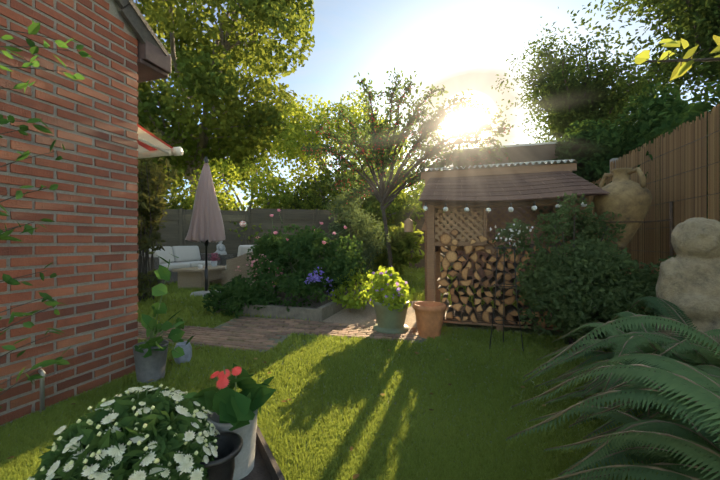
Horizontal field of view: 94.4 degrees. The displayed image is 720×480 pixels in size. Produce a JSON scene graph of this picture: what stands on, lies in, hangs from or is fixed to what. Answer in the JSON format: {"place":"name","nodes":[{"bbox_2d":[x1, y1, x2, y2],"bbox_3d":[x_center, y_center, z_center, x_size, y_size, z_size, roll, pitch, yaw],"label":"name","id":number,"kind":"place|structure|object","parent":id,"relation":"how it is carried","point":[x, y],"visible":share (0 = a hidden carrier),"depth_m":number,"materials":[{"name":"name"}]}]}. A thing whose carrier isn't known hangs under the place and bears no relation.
{"place":"outdoors","nodes":[
{"label":"outdoors","id":0,"kind":"place"},
{"bbox_2d":[0,20,90,408],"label":"climbing vine","id":1,"kind":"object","parent":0,"point":[33,27],"depth_m":1.80,"materials":[{"name":"green plant"}]},
{"bbox_2d":[132,0,314,205],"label":"tree","id":2,"kind":"object","parent":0,"point":[241,143],"depth_m":12.79,"materials":[{"name":"green plant"}]},
{"bbox_2d":[0,265,672,479],"bbox_3d":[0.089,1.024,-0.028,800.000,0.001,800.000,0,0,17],"label":"lawn","id":3,"kind":"structure","parent":0,"point":[481,327],"depth_m":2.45,"materials":[{"name":"green plant"}]},
{"bbox_2d":[0,0,136,425],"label":"house wall","id":4,"kind":"structure","parent":3,"relation":"on","point":[114,9],"depth_m":2.14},
{"bbox_2d":[38,369,45,411],"bbox_3d":[-1.889,0.895,1.978,0.043,0.259,0.026,0,0,17],"label":"tap pipe","id":5,"kind":"object","parent":4,"relation":"attached to","point":[42,372],"depth_m":1.97,"materials":[{"name":"grey metal"}]},
{"bbox_2d":[0,0,137,424],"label":"house wall bricks","id":6,"kind":"object","parent":4,"relation":"attached to","point":[23,204],"visible":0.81,"depth_m":2.13,"materials":[{"name":"red brick"}]},
{"bbox_2d":[114,0,171,58],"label":"roof verge tiles","id":7,"kind":"object","parent":4,"relation":"on","point":[135,20],"visible":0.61,"depth_m":2.52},
{"bbox_2d":[137,40,170,82],"bbox_3d":[-4.757,-1.461,3.654,6.560,0.180,0.260,0,0,17],"label":"eaves fascia box","id":8,"kind":"object","parent":4,"relation":"attached to","point":[153,62],"visible":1,"depth_m":2.69,"materials":[{"name":"paint"}]},
{"bbox_2d":[137,136,183,158],"bbox_3d":[-3.744,-1.083,3.661,3.690,0.405,0.835,0,0,17],"label":"awning bar","id":9,"kind":"object","parent":4,"relation":"attached to","point":[174,151],"visible":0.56,"depth_m":3.49,"materials":[{"name":"white metal"}]},
{"bbox_2d":[137,123,172,151],"bbox_3d":[-3.775,-1.073,3.647,3.640,0.245,0.750,0,0,17],"label":"awning","id":10,"kind":"object","parent":9,"relation":"attached to","point":[145,135],"visible":0.06,"depth_m":3.37,"materials":[{"name":"beige fabric"}]},
{"bbox_2d":[132,340,168,384],"bbox_3d":[-1.531,0.894,2.443,0.230,0.260,0.230,0,0,17],"label":"plant pot","id":11,"kind":"object","parent":3,"relation":"on","point":[152,366],"visible":0.85,"depth_m":2.37,"materials":[{"name":"grey metal"}]},
{"bbox_2d":[134,254,194,357],"bbox_3d":[-1.452,0.481,2.407,0.304,0.773,0.449,0,0,17],"label":"plant","id":12,"kind":"object","parent":11,"relation":"on","point":[160,289],"depth_m":2.42,"materials":[{"name":"green plant"}]},
{"bbox_2d":[137,163,169,300],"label":"shrub","id":13,"kind":"object","parent":3,"relation":"on","point":[157,206],"depth_m":5.41,"materials":[{"name":"green plant"}]},
{"bbox_2d":[137,126,178,300],"bbox_3d":[-3.717,-0.434,5.601,1.314,2.921,1.229,0,0,17],"label":"shrub","id":14,"kind":"object","parent":3,"relation":"on","point":[150,164],"depth_m":5.55,"materials":[{"name":"green plant"}]},
{"bbox_2d":[139,162,197,215],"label":"hedge tree leaves","id":15,"kind":"object","parent":3,"relation":"on","point":[176,199],"depth_m":10.77,"materials":[{"name":"green plant"}]},
{"bbox_2d":[138,253,219,283],"bbox_3d":[-4.543,0.624,8.293,0.860,0.740,2.050,0,0,17],"label":"outdoor sofa","id":16,"kind":"object","parent":3,"relation":"on","point":[174,277],"visible":0.08,"depth_m":7.61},
{"bbox_2d":[144,250,159,263],"bbox_3d":[-4.753,0.404,7.547,0.400,0.360,0.150,0,12,7],"label":"sofa cushion","id":17,"kind":"object","parent":16,"relation":"on","point":[156,254],"visible":0.25,"depth_m":7.47,"materials":[{"name":"white fabric"}]},
{"bbox_2d":[159,263,189,269],"bbox_3d":[-4.596,0.629,7.852,0.680,0.130,0.865,0,0,17],"label":"seat cushion","id":18,"kind":"object","parent":16,"relation":"on","point":[177,265],"visible":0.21,"depth_m":7.81,"materials":[{"name":"white fabric"}]},
{"bbox_2d":[138,246,173,263],"bbox_3d":[-4.825,0.364,7.923,0.160,0.420,0.845,-15,-4,17],"label":"sofa cushion","id":19,"kind":"object","parent":18,"relation":"on","point":[166,255],"visible":0.46,"depth_m":8.09,"materials":[{"name":"white fabric"}]},
{"bbox_2d":[173,261,210,266],"bbox_3d":[-4.337,0.629,8.688,0.680,0.130,0.865,0,0,17],"label":"seat cushion","id":20,"kind":"object","parent":16,"relation":"on","point":[194,263],"visible":0.33,"depth_m":8.38,"materials":[{"name":"white fabric"}]},
{"bbox_2d":[172,246,200,261],"bbox_3d":[-4.566,0.364,8.759,0.160,0.420,0.845,-15,-4,17],"label":"sofa cushion","id":21,"kind":"object","parent":20,"relation":"on","point":[186,253],"visible":0.79,"depth_m":8.66,"materials":[{"name":"white fabric"}]},
{"bbox_2d":[174,341,191,364],"bbox_3d":[-1.478,0.942,2.783,0.136,0.165,0.136,0,0,17],"label":"stoneware jar","id":22,"kind":"object","parent":3,"relation":"on","point":[187,350],"visible":0.58,"depth_m":2.74,"materials":[{"name":"ceramic"}]},
{"bbox_2d":[138,208,248,257],"bbox_3d":[-6.062,0.054,9.378,5.667,1.940,0.103,0,0,-14],"label":"fence","id":23,"kind":"object","parent":3,"relation":"on","point":[174,232],"visible":0.25,"depth_m":9.73,"materials":[{"name":"grey wood"}]},
{"bbox_2d":[172,265,225,288],"bbox_3d":[-3.353,0.809,7.270,0.720,0.420,1.120,0,0,17],"label":"rattan coffee table","id":24,"kind":"object","parent":3,"relation":"on","point":[192,277],"visible":0.58,"depth_m":6.85,"materials":[{"name":"beige wicker"}]},
{"bbox_2d":[211,261,216,266],"bbox_3d":[-3.312,0.539,7.571,0.140,0.120,0.136,0,0,17],"label":"zinc pot","id":25,"kind":"object","parent":24,"relation":"on","point":[213,263],"visible":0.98,"depth_m":7.52,"materials":[{"name":"grey metal"}]},
{"bbox_2d":[208,253,219,260],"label":"potted flowers","id":26,"kind":"object","parent":25,"relation":"on","point":[213,258],"visible":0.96,"depth_m":7.58,"materials":[{"name":"plant"}]},
{"bbox_2d":[190,290,218,296],"bbox_3d":[-2.833,0.979,6.145,0.530,0.090,0.530,0,0,17],"label":"parasol base","id":27,"kind":"object","parent":3,"relation":"on","point":[196,293],"visible":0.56,"depth_m":6.05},
{"bbox_2d":[204,157,210,290],"bbox_3d":[-2.824,-0.283,6.174,0.080,2.515,0.140,0,0,17],"label":"parasol pole","id":28,"kind":"object","parent":27,"relation":"in","point":[206,242],"visible":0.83,"depth_m":6.12,"materials":[{"name":"black metal"}]},
{"bbox_2d":[185,163,224,241],"bbox_3d":[-2.813,-0.686,6.140,0.672,1.460,0.676,0,0,17],"label":"patio umbrella","id":29,"kind":"object","parent":28,"relation":"attached to","point":[206,222],"visible":1,"depth_m":6.01,"materials":[{"name":"beige fabric"}]},
{"bbox_2d":[220,254,232,265],"bbox_3d":[-4.035,0.724,9.628,0.500,0.600,0.500,0,0,17],"label":"rattan side table","id":30,"kind":"object","parent":3,"relation":"on","point":[223,258],"visible":0.21,"depth_m":9.43,"materials":[{"name":"grey wicker"}]},
{"bbox_2d":[214,241,226,254],"bbox_3d":[-4.035,0.204,9.628,0.360,0.490,0.360,0,0,-29],"label":"buddha statue","id":31,"kind":"object","parent":30,"relation":"on","point":[221,248],"visible":0.81,"depth_m":9.54,"materials":[{"name":"grey stone"}]},
{"bbox_2d":[181,156,297,240],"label":"hedge tree leaves","id":32,"kind":"object","parent":3,"relation":"on","point":[222,198],"depth_m":10.67,"materials":[{"name":"green plant"}]},
{"bbox_2d":[240,221,245,226],"bbox_3d":[-3.505,-0.476,9.987,0.200,0.200,0.200,0,0,17],"label":"mosaic lantern ball","id":33,"kind":"object","parent":32,"relation":"on","point":[242,223],"visible":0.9,"depth_m":9.91,"materials":[{"name":"white glass"}]},
{"bbox_2d":[222,252,258,286],"bbox_3d":[-2.471,0.624,7.163,0.708,0.760,0.774,0,0,17],"label":"armchair","id":34,"kind":"object","parent":3,"relation":"on","point":[229,273],"visible":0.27,"depth_m":6.82,"materials":[{"name":"beige wicker"}]},
{"bbox_2d":[237,245,252,256],"bbox_3d":[-2.350,0.304,7.065,0.140,0.400,0.500,15,9,36],"label":"sofa cushion","id":35,"kind":"object","parent":34,"relation":"on","point":[242,249],"visible":0.21,"depth_m":6.87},
{"bbox_2d":[202,274,280,318],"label":"plant leaves","id":36,"kind":"object","parent":3,"relation":"on","point":[234,288],"visible":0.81,"depth_m":4.46,"materials":[{"name":"green plant"}]},
{"bbox_2d":[240,425,284,479],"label":"tray table","id":37,"kind":"object","parent":3,"relation":"on","point":[266,467],"visible":0.03,"depth_m":1.17,"materials":[{"name":"wood"}]},
{"bbox_2d":[200,432,242,479],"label":"plant pot","id":38,"kind":"object","parent":37,"relation":"on","point":[221,466],"visible":0.58,"depth_m":0.98,"materials":[{"name":"black plastic"}]},
{"bbox_2d":[27,384,219,479],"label":"daisy bush","id":39,"kind":"object","parent":38,"relation":"in","point":[159,420],"depth_m":0.85,"materials":[{"name":"green plant"}]},
{"bbox_2d":[206,409,257,479],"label":"white plant pot","id":40,"kind":"object","parent":37,"relation":"on","point":[244,460],"visible":0.42,"depth_m":1.13,"materials":[{"name":"white ceramic"}]},
{"bbox_2d":[182,363,276,430],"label":"leaves","id":41,"kind":"object","parent":40,"relation":"in","point":[231,406],"depth_m":1.15,"materials":[{"name":"green plant"}]},
{"bbox_2d":[210,366,241,389],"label":"red flowers","id":42,"kind":"object","parent":41,"relation":"attached to","point":[222,382],"visible":0.96,"depth_m":1.17,"materials":[{"name":"red plant"}]},
{"bbox_2d":[138,316,426,352],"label":"brick path","id":43,"kind":"structure","parent":3,"relation":"on","point":[284,337],"depth_m":3.49,"materials":[{"name":"brown brick"}]},
{"bbox_2d":[137,317,421,350],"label":"path clinkers","id":44,"kind":"structure","parent":43,"relation":"on","point":[262,331],"depth_m":3.65,"materials":[{"name":"brown brick"}]},
{"bbox_2d":[364,265,409,333],"bbox_3d":[0.295,0.659,3.788,0.528,0.730,0.594,0,0,17],"label":"green pot","id":45,"kind":"object","parent":44,"relation":"on","point":[391,322],"depth_m":3.64,"materials":[{"name":"green ceramic"}]},
{"bbox_2d":[361,265,414,311],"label":"green pot plant leaves","id":46,"kind":"object","parent":45,"relation":"in","point":[377,280],"visible":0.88,"depth_m":3.64,"materials":[{"name":"green plant"}]},
{"bbox_2d":[216,286,369,321],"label":"raised bed sleepers","id":47,"kind":"object","parent":3,"relation":"on","point":[324,312],"visible":0.44,"depth_m":4.35,"materials":[{"name":"grey wood"}]},
{"bbox_2d":[7,310,581,478],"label":"fallen leaves","id":48,"kind":"object","parent":3,"relation":"on","point":[355,476],"visible":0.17,"depth_m":2.14,"materials":[{"name":"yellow plant"}]},
{"bbox_2d":[243,283,366,307],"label":"raised bed soil","id":49,"kind":"structure","parent":3,"relation":"on","point":[313,301],"depth_m":4.93,"materials":[{"name":"brown soil"}]},
{"bbox_2d":[235,254,282,286],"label":"rose flowers","id":50,"kind":"object","parent":49,"relation":"on","point":[253,261],"visible":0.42,"depth_m":4.89,"materials":[{"name":"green plant"}]},
{"bbox_2d":[241,272,327,311],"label":"bed foliage leaves","id":51,"kind":"object","parent":49,"relation":"on","point":[294,282],"visible":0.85,"depth_m":4.44,"materials":[{"name":"green plant"}]},
{"bbox_2d":[328,269,377,309],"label":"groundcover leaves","id":52,"kind":"object","parent":49,"relation":"on","point":[354,302],"visible":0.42,"depth_m":4.66,"materials":[{"name":"green plant"}]},
{"bbox_2d":[304,267,334,295],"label":"purple flowers","id":53,"kind":"object","parent":52,"relation":"on","point":[315,277],"visible":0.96,"depth_m":4.39,"materials":[{"name":"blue plant"}]},
{"bbox_2d":[246,224,366,297],"bbox_3d":[-0.858,0.398,5.345,2.029,1.272,1.846,0,0,17],"label":"rose bush","id":54,"kind":"object","parent":3,"relation":"on","point":[306,245],"depth_m":4.90,"materials":[{"name":"green plant"}]},
{"bbox_2d":[256,209,346,272],"bbox_3d":[-0.924,0.000,5.289,1.295,1.059,0.905,0,0,17],"label":"rose","id":55,"kind":"object","parent":54,"relation":"attached to","point":[298,262],"depth_m":5.30,"materials":[{"name":"plant"}]},
{"bbox_2d":[270,89,408,204],"bbox_3d":[-0.931,-2.580,14.043,5.946,7.412,5.092,0,0,17],"label":"tree","id":56,"kind":"object","parent":3,"relation":"on","point":[293,139],"depth_m":12.96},
{"bbox_2d":[247,207,455,268],"bbox_3d":[2.575,0.014,11.623,12.360,2.020,0.103,0,0,-15],"label":"fence","id":57,"kind":"object","parent":3,"relation":"on","point":[303,218],"visible":0.06,"depth_m":10.45,"materials":[{"name":"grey wood"}]},
{"bbox_2d":[244,176,331,210],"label":"hedge tree leaves","id":58,"kind":"object","parent":57,"relation":"attached to","point":[307,206],"depth_m":10.93,"materials":[{"name":"green plant"}]},
{"bbox_2d":[282,158,379,224],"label":"hedge tree leaves","id":59,"kind":"object","parent":57,"relation":"attached to","point":[323,187],"depth_m":11.27,"materials":[{"name":"green plant"}]},
{"bbox_2d":[319,186,422,256],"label":"hedge tree leaves","id":60,"kind":"object","parent":57,"relation":"attached to","point":[398,216],"depth_m":10.30,"materials":[{"name":"green plant"}]},
{"bbox_2d":[360,189,424,223],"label":"hedge tree leaves","id":61,"kind":"object","parent":57,"relation":"attached to","point":[402,194],"depth_m":11.97,"materials":[{"name":"green plant"}]},
{"bbox_2d":[326,187,390,285],"bbox_3d":[-0.065,-0.002,6.523,1.386,2.067,1.402,0,0,17],"label":"olive bush","id":62,"kind":"object","parent":3,"relation":"on","point":[367,240],"depth_m":6.55,"materials":[{"name":"green plant"}]},
{"bbox_2d":[323,298,422,337],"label":"paved path","id":63,"kind":"structure","parent":3,"relation":"on","point":[366,316],"depth_m":4.37,"materials":[{"name":"grey stone"}]},
{"bbox_2d":[348,155,424,205],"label":"tree leaves","id":64,"kind":"object","parent":3,"relation":"on","point":[420,186],"depth_m":15.33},
{"bbox_2d":[352,220,424,275],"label":"aucuba bush","id":65,"kind":"object","parent":3,"relation":"on","point":[402,243],"depth_m":7.87,"materials":[{"name":"green plant"}]},
{"bbox_2d":[300,67,516,267],"bbox_3d":[0.811,-1.190,6.542,4.146,4.431,1.898,0,0,17],"label":"tree","id":66,"kind":"object","parent":3,"relation":"on","point":[390,158],"depth_m":6.37,"materials":[{"name":"green plant"}]},
{"bbox_2d":[302,81,513,213],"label":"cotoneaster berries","id":67,"kind":"object","parent":66,"relation":"attached to","point":[405,138],"visible":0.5,"depth_m":6.32,"materials":[{"name":"plant"}]},
{"bbox_2d":[404,208,414,231],"bbox_3d":[0.585,-0.246,3.986,0.112,0.302,0.112,0,0,-28],"label":"birdhouse","id":68,"kind":"object","parent":66,"relation":"hanging from","point":[408,224],"visible":1,"depth_m":3.95,"materials":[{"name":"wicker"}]},
{"bbox_2d":[413,301,445,338],"bbox_3d":[0.736,0.852,3.541,0.352,0.345,0.352,0,0,17],"label":"terracotta pot","id":69,"kind":"object","parent":3,"relation":"on","point":[429,315],"visible":0.98,"depth_m":3.43,"materials":[{"name":"orange ceramic"}]},
{"bbox_2d":[421,163,576,300],"bbox_3d":[1.912,-0.001,4.767,2.060,2.050,0.080,0,0,17],"label":"lean-to frame","id":70,"kind":"object","parent":3,"relation":"on","point":[571,167],"visible":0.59,"depth_m":4.76,"materials":[{"name":"brown wood"}]},
{"bbox_2d":[422,159,576,170],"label":"corrugated roof","id":71,"kind":"structure","parent":70,"relation":"on","point":[520,163],"depth_m":4.84,"materials":[{"name":"white plastic"}]},
{"bbox_2d":[456,174,546,287],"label":"garage walls","id":72,"kind":"structure","parent":3,"relation":"on","point":[485,255],"depth_m":6.99,"materials":[{"name":"brown wood"}]},
{"bbox_2d":[453,144,562,168],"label":"wall","id":73,"kind":"structure","parent":72,"relation":"attached to","point":[533,153],"depth_m":6.78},
{"bbox_2d":[452,141,557,151],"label":"garage roof trim","id":74,"kind":"structure","parent":73,"relation":"on","point":[518,145],"depth_m":6.79,"materials":[{"name":"grey metal"}]},
{"bbox_2d":[422,196,588,331],"bbox_3d":[1.699,0.081,4.195,1.728,1.886,1.070,0,0,17],"label":"wood store frame","id":75,"kind":"object","parent":3,"relation":"on","point":[433,266],"visible":0.21,"depth_m":3.89,"materials":[{"name":"brown wood"}]},
{"bbox_2d":[435,205,570,255],"bbox_3d":[1.707,0.034,4.192,1.532,1.600,1.001,0,0,17],"label":"lattice panel","id":76,"kind":"object","parent":75,"relation":"attached to","point":[454,218],"visible":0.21,"depth_m":4.44,"materials":[{"name":"brown wood"}]},
{"bbox_2d":[437,229,570,328],"bbox_3d":[1.672,0.413,3.856,1.514,1.081,0.422,0,0,17],"label":"firewood stack","id":77,"kind":"object","parent":75,"relation":"on","point":[486,295],"visible":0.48,"depth_m":3.80,"materials":[{"name":"brown wood"}]},
{"bbox_2d":[424,197,584,207],"bbox_3d":[1.470,-0.385,3.512,1.564,0.082,0.024,0,0,17],"label":"string light wire","id":78,"kind":"object","parent":75,"relation":"attached to","point":[488,204],"visible":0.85,"depth_m":3.52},
{"bbox_2d":[423,202,586,212],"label":"string lights","id":79,"kind":"object","parent":75,"relation":"attached to","point":[488,209],"visible":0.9,"depth_m":3.48},
{"bbox_2d":[419,173,608,201],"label":"wood store roof deck","id":80,"kind":"structure","parent":75,"relation":"on","point":[507,200],"depth_m":3.55,"materials":[{"name":"brown wood"}]},
{"bbox_2d":[418,171,608,200],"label":"wood store shingles","id":81,"kind":"object","parent":80,"relation":"on","point":[473,189],"visible":0.98,"depth_m":3.94,"materials":[{"name":"brown wood"}]},
{"bbox_2d":[489,247,523,350],"bbox_3d":[1.367,0.548,3.146,0.297,0.955,0.269,0,0,17],"label":"iron plant support","id":82,"kind":"object","parent":3,"relation":"on","point":[504,286],"visible":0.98,"depth_m":3.09,"materials":[{"name":"black metal"}]},
{"bbox_2d":[492,218,542,259],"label":"basket flower leaves","id":83,"kind":"object","parent":82,"relation":"on","point":[523,229],"visible":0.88,"depth_m":3.11,"materials":[{"name":"green plant"}]},
{"bbox_2d":[490,224,532,245],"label":"flowers","id":84,"kind":"object","parent":83,"relation":"attached to","point":[511,230],"visible":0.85,"depth_m":3.05,"materials":[{"name":"white plant"}]},
{"bbox_2d":[533,193,626,344],"bbox_3d":[2.118,0.283,3.229,0.812,1.491,0.725,0,0,17],"label":"tall bush","id":85,"kind":"object","parent":3,"relation":"on","point":[591,224],"depth_m":3.23,"materials":[{"name":"green plant"}]},
{"bbox_2d":[530,118,636,225],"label":"laurel hedge leaves","id":86,"kind":"object","parent":3,"relation":"on","point":[577,145],"visible":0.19,"depth_m":5.91,"materials":[{"name":"green plant"}]},
{"bbox_2d":[582,82,715,202],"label":"laurel hedge leaves","id":87,"kind":"object","parent":86,"relation":"attached to","point":[650,115],"visible":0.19,"depth_m":4.77,"materials":[{"name":"green plant"}]},
{"bbox_2d":[512,240,658,352],"bbox_3d":[2.063,0.516,3.154,1.125,1.034,1.136,0,0,17],"label":"bush","id":88,"kind":"object","parent":3,"relation":"on","point":[548,282],"depth_m":2.88,"materials":[{"name":"green plant"}]},
{"bbox_2d":[537,39,652,122],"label":"branches","id":89,"kind":"object","parent":3,"relation":"on","point":[610,111],"visible":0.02,"depth_m":8.73,"materials":[{"name":"brown plant"}]},
{"bbox_2d":[491,1,683,142],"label":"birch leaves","id":90,"kind":"object","parent":89,"relation":"attached to","point":[604,97],"visible":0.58,"depth_m":8.76,"materials":[{"name":"green plant"}]},
{"bbox_2d":[523,311,672,421],"bbox_3d":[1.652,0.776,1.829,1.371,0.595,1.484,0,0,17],"label":"fern leaves","id":91,"kind":"object","parent":3,"relation":"on","point":[642,342],"visible":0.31,"depth_m":1.91,"materials":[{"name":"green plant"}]},
{"bbox_2d":[506,353,719,479],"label":"fern leaves","id":92,"kind":"object","parent":3,"relation":"on","point":[679,403],"visible":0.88,"depth_m":0.91,"materials":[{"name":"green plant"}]},
{"bbox_2d":[522,315,719,479],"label":"fern leaves","id":93,"kind":"object","parent":3,"relation":"on","point":[618,458],"visible":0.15,"depth_m":1.30,"materials":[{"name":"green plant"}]},
{"bbox_2d":[528,362,719,479],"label":"fern leaves","id":94,"kind":"object","parent":3,"relation":"on","point":[670,428],"visible":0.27,"depth_m":1.10,"materials":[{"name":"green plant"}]},
{"bbox_2d":[581,255,675,344],"bbox_3d":[2.409,0.569,2.784,1.034,0.932,1.168,0,0,17],"label":"shrub","id":95,"kind":"object","parent":3,"relation":"on","point":[643,293],"depth_m":2.58,"materials":[{"name":"green plant"}]},
{"bbox_2d":[545,296,719,439],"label":"fern leaves","id":96,"kind":"object","parent":3,"relation":"on","point":[692,359],"visible":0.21,"depth_m":1.88,"materials":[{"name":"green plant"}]},
{"bbox_2d":[602,201,672,256],"bbox_3d":[2.758,0.324,3.332,0.594,1.400,0.348,0,0,17],"label":"plant stand","id":97,"kind":"object","parent":3,"relation":"on","point":[671,223],"visible":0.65,"depth_m":3.24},
{"bbox_2d":[593,167,651,248],"bbox_3d":[2.640,-0.311,3.369,0.470,0.810,0.470,0,0,17],"label":"amphora","id":98,"kind":"object","parent":97,"relation":"in","point":[627,198],"visible":0.94,"depth_m":3.23,"materials":[{"name":"ceramic"}]},
{"bbox_2d":[584,104,718,328],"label":"reed screen","id":99,"kind":"object","parent":3,"relation":"on","point":[645,240],"visible":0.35,"depth_m":3.25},
{"bbox_2d":[589,130,719,252],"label":"fence wires","id":100,"kind":"object","parent":99,"relation":"attached to","point":[671,176],"visible":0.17,"depth_m":3.23,"materials":[{"name":"grey metal"}]},
{"bbox_2d":[637,81,719,221],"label":"laurel hedge leaves","id":101,"kind":"object","parent":3,"relation":"on","point":[691,115],"visible":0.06,"depth_m":3.28,"materials":[{"name":"green plant"}]},
{"bbox_2d":[654,0,719,80],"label":"branches","id":102,"kind":"object","parent":3,"relation":"on","point":[697,36],"visible":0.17,"depth_m":5.72,"materials":[{"name":"brown plant"}]},
{"bbox_2d":[570,0,719,103],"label":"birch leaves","id":103,"kind":"object","parent":102,"relation":"attached to","point":[706,20],"visible":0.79,"depth_m":5.97,"materials":[{"name":"green plant"}]},
{"bbox_2d":[655,217,719,354],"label":"stone sculpture","id":104,"kind":"object","parent":3,"relation":"on","point":[688,281],"visible":0.56,"depth_m":2.23,"materials":[{"name":"stone"}]},
{"bbox_2d":[661,329,719,434],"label":"fern fronds","id":105,"kind":"object","parent":3,"relation":"on","point":[714,333],"visible":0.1,"depth_m":1.60,"materials":[{"name":"green plant"}]},
{"bbox_2d":[659,330,719,384],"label":"fern","id":106,"kind":"object","parent":105,"relation":"attached to","point":[667,350],"visible":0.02,"depth_m":1.64,"materials":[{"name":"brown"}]},
{"bbox_3d":[-12.574,-3.759,13.295,5.637,9.777,6.317,0,0,17],"label":"tree trunk","id":107,"kind":"object","parent":3,"relation":"on","visible":0},
{"bbox_2d":[138,82,158,162],"bbox_3d":[-12.329,-5.242,13.272,7.908,8.320,7.862,0,0,0],"label":"tree","id":108,"kind":"object","parent":107,"relation":"on","point":[149,125],"depth_m":13.99,"materials":[{"name":"green plant"}]},
{"bbox_2d":[133,0,719,210],"label":"sky","id":109,"kind":"structure","parent":0,"point":[459,45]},
{"bbox_2d":[635,35,719,80],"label":"leaves","id":110,"kind":"object","parent":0,"point":[678,70],"depth_m":1.70,"materials":[{"name":"yellow plant"}]}
]}

